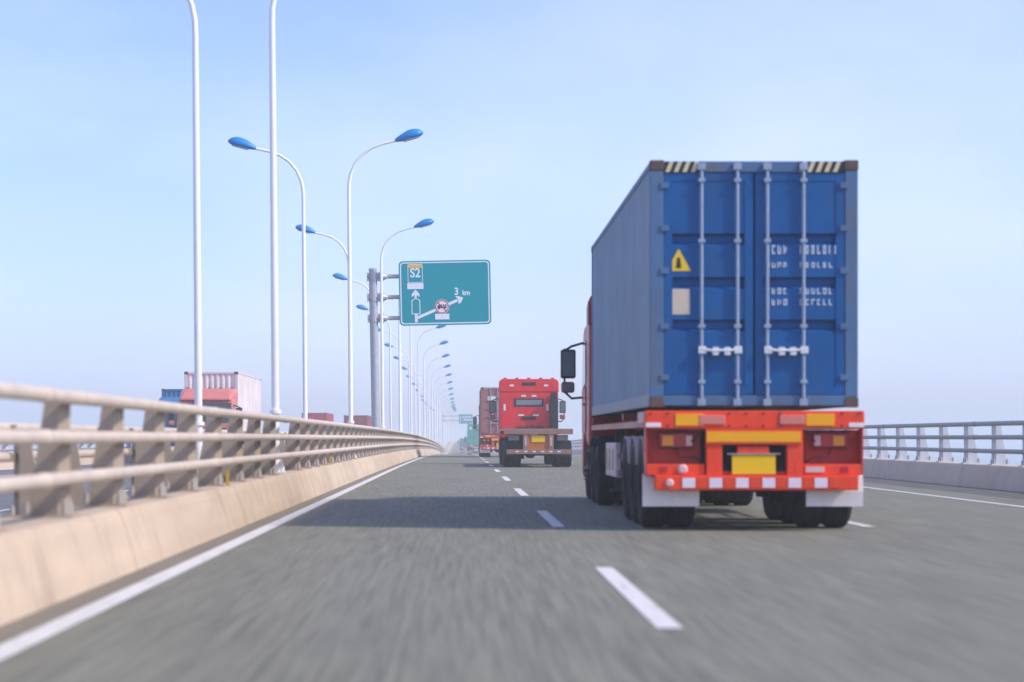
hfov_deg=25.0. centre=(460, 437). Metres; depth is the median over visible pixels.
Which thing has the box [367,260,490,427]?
road sign
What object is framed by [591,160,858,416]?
shipping container
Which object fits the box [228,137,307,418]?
street lamp
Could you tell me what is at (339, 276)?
street lamp
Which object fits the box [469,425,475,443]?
door
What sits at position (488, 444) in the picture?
container truck
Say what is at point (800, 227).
door
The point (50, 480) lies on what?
bridge railing
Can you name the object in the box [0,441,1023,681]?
road
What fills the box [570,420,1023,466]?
bridge railing
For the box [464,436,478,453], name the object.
container truck
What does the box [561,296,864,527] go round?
container truck
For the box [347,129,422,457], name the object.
street lamp
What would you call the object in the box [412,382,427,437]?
street lamp
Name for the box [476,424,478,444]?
door
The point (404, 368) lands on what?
street lamp
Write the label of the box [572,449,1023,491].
concrete barrier
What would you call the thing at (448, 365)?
street lamp
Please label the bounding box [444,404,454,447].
street lamp
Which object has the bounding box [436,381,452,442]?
street lamp
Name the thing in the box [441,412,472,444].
road sign
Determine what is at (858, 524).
lane marking
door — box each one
[461,439,465,446]
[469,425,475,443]
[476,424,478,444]
[483,388,498,433]
[660,162,752,405]
[755,162,848,405]
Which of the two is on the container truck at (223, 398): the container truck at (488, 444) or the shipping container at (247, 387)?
the shipping container at (247, 387)
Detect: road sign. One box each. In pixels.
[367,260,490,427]
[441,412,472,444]
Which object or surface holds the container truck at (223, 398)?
on the road at (6, 500)
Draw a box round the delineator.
[226,471,230,485]
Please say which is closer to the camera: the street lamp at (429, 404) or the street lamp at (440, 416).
the street lamp at (429, 404)
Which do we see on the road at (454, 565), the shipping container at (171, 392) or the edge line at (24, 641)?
the edge line at (24, 641)
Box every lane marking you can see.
[478,456,682,627]
[535,456,874,526]
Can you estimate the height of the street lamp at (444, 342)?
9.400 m
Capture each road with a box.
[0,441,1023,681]
[0,442,446,517]
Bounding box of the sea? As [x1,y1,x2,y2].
[0,443,1021,464]
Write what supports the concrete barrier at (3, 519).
on the bridge deck
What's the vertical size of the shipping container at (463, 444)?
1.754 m
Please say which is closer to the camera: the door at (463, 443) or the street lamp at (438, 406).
the street lamp at (438, 406)
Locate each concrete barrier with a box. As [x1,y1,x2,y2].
[0,440,454,625]
[0,441,450,520]
[0,455,130,469]
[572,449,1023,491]
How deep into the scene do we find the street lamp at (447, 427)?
548.14 m
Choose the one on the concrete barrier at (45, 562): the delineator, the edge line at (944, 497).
the delineator
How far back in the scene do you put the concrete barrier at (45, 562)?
19.40 m
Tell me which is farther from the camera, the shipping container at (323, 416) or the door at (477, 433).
the door at (477, 433)
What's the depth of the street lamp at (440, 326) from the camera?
172.95 m
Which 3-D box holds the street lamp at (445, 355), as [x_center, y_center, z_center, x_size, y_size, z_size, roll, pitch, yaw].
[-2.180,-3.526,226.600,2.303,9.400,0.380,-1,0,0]
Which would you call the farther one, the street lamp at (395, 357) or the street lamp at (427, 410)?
the street lamp at (427, 410)
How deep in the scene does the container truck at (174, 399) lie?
121.31 m
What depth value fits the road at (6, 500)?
56.26 m
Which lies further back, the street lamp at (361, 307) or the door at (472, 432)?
the door at (472, 432)
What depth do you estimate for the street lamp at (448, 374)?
280.15 m
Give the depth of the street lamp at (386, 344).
199.75 m
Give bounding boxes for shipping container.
[161,389,182,396]
[184,372,260,429]
[302,413,333,421]
[344,415,371,426]
[460,438,466,446]
[467,424,478,444]
[479,387,498,434]
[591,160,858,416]
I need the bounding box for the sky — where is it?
[0,0,1023,442]
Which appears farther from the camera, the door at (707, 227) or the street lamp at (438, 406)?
the street lamp at (438, 406)
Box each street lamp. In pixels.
[187,0,203,474]
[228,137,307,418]
[269,0,285,472]
[295,224,347,262]
[332,273,368,290]
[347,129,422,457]
[356,304,391,428]
[378,327,401,429]
[380,218,433,427]
[384,343,409,432]
[393,356,415,433]
[398,299,401,430]
[402,366,420,435]
[410,326,412,432]
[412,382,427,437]
[416,389,430,438]
[418,325,445,434]
[423,340,447,436]
[428,354,449,438]
[431,364,450,439]
[434,373,451,441]
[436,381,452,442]
[438,387,452,443]
[440,393,453,444]
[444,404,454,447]
[447,409,454,443]
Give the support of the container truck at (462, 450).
on the road at (454, 565)
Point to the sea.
(1013, 459)
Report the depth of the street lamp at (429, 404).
333.77 m
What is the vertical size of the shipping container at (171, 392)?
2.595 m
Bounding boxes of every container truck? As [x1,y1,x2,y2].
[158,396,179,454]
[168,387,244,443]
[458,439,466,453]
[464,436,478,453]
[473,415,497,456]
[489,378,572,466]
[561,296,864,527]
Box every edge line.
[0,445,452,660]
[579,455,1023,506]
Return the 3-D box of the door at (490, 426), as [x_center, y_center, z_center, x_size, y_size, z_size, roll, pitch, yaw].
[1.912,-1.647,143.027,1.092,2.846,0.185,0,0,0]
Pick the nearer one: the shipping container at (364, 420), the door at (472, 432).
the shipping container at (364, 420)
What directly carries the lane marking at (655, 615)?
on the road at (454, 565)
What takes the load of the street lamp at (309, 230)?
on the concrete barrier at (3, 519)
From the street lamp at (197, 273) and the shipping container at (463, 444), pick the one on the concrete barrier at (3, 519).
the street lamp at (197, 273)
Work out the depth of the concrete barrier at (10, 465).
113.43 m
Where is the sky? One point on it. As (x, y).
(537, 119)
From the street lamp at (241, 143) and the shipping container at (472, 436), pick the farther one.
the shipping container at (472, 436)
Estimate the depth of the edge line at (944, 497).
41.84 m
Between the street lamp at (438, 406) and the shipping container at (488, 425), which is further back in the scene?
the street lamp at (438, 406)
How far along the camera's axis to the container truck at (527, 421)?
96.82 m
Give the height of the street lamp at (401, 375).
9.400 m
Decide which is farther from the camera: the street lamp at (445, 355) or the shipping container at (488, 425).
the street lamp at (445, 355)
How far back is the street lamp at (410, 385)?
146.15 m
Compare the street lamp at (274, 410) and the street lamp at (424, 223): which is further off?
the street lamp at (424, 223)
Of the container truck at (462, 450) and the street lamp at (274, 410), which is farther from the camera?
the container truck at (462, 450)
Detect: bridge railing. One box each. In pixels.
[0,382,453,532]
[0,422,448,517]
[0,443,130,451]
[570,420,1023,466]
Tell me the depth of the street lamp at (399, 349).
119.35 m

